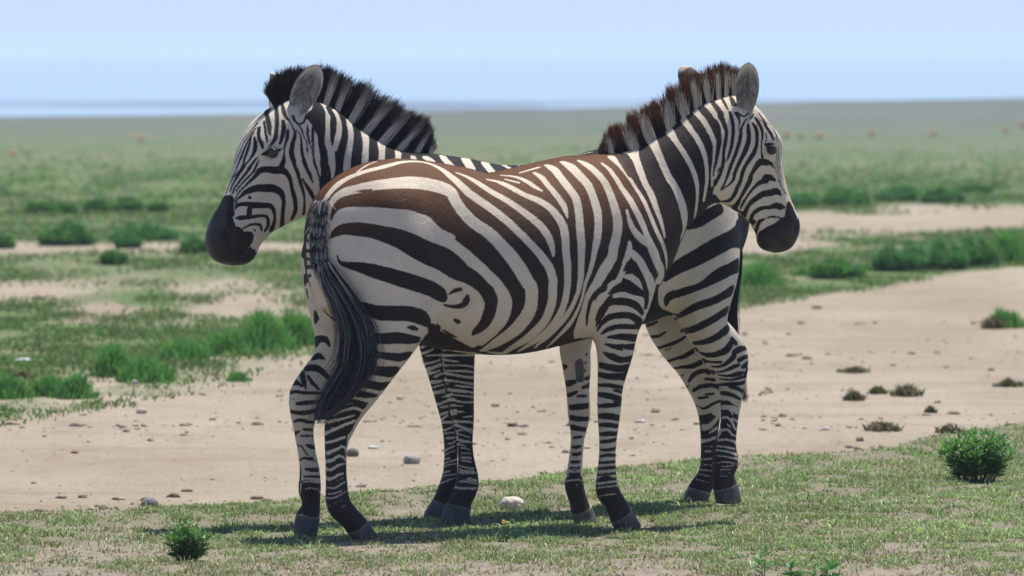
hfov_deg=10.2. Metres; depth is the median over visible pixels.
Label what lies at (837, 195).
shrub
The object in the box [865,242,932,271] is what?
shrub
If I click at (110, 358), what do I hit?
grass tuft
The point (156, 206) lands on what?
shrub
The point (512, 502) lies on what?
stone
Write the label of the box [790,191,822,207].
shrub
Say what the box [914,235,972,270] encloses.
shrub
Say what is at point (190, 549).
leafy bush
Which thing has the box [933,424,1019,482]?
leafy bush
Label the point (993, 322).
dry clump
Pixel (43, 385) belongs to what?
grass tuft
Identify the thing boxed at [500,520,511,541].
flowering plant
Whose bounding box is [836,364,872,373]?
dry clump
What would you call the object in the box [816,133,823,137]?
reddish clump
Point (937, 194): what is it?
shrub
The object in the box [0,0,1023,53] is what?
sky
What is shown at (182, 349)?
grass tuft
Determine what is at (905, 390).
dry clump
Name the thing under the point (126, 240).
shrub
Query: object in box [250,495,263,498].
clod
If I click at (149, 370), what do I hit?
grass tuft
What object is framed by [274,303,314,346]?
grass tuft
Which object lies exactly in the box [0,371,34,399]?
grass tuft
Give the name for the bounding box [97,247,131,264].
shrub
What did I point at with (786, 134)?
reddish clump
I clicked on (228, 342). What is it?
grass tuft
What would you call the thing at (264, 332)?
grass tuft
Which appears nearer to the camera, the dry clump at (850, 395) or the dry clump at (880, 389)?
the dry clump at (850, 395)
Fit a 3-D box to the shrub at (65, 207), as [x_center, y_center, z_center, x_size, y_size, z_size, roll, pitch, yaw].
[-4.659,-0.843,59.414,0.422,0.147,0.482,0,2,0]
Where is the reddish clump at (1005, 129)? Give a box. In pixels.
[1002,127,1008,131]
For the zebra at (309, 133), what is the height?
1.688 m
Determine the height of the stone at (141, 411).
0.029 m
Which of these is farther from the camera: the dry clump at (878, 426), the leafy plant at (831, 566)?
the dry clump at (878, 426)
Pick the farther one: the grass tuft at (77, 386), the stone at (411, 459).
the grass tuft at (77, 386)
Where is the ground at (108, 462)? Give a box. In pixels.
[0,98,1023,575]
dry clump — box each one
[9,368,34,378]
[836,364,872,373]
[840,389,867,400]
[862,419,912,431]
[865,384,888,393]
[888,382,927,396]
[924,405,937,412]
[933,422,968,433]
[972,314,1009,328]
[991,376,1023,386]
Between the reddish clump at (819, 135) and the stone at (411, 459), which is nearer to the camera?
the stone at (411, 459)
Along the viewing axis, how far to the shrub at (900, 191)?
64.38 m
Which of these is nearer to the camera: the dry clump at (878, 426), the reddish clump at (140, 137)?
the dry clump at (878, 426)
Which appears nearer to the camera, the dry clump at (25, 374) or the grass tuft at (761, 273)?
the dry clump at (25, 374)
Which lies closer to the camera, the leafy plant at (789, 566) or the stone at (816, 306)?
the leafy plant at (789, 566)
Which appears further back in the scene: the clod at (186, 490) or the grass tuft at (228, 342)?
the grass tuft at (228, 342)
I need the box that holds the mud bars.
[0,100,877,110]
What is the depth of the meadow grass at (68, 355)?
44.89 m
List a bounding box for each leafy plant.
[749,543,774,575]
[780,561,805,575]
[806,556,841,575]
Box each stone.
[34,293,45,299]
[136,408,146,413]
[140,497,158,508]
[347,448,358,456]
[403,454,419,463]
[499,496,523,509]
[812,304,821,308]
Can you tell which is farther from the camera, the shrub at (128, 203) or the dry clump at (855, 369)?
the shrub at (128, 203)
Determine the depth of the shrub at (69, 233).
49.53 m
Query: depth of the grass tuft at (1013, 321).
35.19 m
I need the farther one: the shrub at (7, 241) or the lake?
the lake
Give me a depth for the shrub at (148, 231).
50.95 m
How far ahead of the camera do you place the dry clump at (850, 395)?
28.35 m
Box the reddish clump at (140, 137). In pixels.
[138,134,144,140]
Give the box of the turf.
[0,419,1023,575]
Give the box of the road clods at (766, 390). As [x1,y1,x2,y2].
[0,319,1019,511]
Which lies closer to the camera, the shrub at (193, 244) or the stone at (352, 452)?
the stone at (352, 452)
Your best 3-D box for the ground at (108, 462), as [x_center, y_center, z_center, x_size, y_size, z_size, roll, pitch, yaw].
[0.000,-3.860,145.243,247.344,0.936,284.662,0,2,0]
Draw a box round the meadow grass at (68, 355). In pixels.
[0,145,1023,426]
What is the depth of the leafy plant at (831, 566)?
17.98 m
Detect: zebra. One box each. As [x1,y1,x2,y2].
[205,61,749,524]
[289,60,799,538]
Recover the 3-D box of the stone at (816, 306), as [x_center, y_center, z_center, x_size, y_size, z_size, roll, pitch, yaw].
[2.005,0.121,37.586,0.070,0.035,0.059,0,2,-7]
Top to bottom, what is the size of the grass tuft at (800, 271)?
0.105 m
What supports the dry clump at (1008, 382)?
on the ground at (108, 462)
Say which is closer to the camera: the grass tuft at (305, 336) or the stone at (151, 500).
the stone at (151, 500)
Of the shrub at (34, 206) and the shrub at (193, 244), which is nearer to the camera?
the shrub at (193, 244)
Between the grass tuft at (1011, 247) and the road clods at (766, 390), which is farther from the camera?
the grass tuft at (1011, 247)
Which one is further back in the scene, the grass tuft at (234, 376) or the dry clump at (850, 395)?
the grass tuft at (234, 376)
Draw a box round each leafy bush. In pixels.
[160,516,212,561]
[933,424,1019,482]
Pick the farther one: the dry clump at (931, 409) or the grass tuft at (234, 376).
the grass tuft at (234, 376)
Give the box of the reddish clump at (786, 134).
[783,131,790,136]
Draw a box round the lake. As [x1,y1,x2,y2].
[0,54,1023,116]
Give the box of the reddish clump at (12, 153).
[9,151,16,155]
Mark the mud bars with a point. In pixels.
(453, 103)
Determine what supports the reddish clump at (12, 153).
on the ground at (108, 462)
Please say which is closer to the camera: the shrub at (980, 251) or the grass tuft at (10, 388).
the grass tuft at (10, 388)
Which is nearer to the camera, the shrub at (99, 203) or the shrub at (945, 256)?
the shrub at (945, 256)
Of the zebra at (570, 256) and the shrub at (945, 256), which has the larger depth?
the shrub at (945, 256)
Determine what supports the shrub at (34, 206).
on the ground at (108, 462)
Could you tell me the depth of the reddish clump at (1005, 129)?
121.22 m
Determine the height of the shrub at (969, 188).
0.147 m
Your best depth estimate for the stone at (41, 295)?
38.80 m
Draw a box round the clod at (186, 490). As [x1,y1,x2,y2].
[181,488,192,491]
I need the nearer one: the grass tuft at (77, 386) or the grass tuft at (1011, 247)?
the grass tuft at (77, 386)
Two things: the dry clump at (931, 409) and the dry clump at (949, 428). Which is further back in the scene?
the dry clump at (931, 409)
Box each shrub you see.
[0,231,16,248]
[24,200,55,213]
[34,218,99,245]
[48,200,81,213]
[78,196,116,211]
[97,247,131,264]
[107,221,183,240]
[110,196,145,210]
[110,230,144,248]
[145,199,170,211]
[175,233,206,253]
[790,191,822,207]
[803,255,869,279]
[815,184,871,206]
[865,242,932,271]
[871,183,924,201]
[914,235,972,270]
[918,185,965,203]
[950,183,993,193]
[952,232,1004,266]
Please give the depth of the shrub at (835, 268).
42.28 m
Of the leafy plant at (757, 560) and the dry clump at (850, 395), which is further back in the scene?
the dry clump at (850, 395)
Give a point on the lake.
(546, 78)
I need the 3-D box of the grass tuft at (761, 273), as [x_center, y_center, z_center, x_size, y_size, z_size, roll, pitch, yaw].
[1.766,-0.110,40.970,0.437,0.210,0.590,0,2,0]
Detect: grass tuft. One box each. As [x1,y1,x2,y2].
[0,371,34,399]
[26,372,64,397]
[47,369,103,399]
[86,340,132,377]
[114,352,188,383]
[151,334,215,362]
[195,322,260,357]
[222,370,252,382]
[231,303,302,351]
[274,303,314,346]
[740,259,788,286]
[790,264,810,276]
[978,302,1023,328]
[986,225,1023,263]

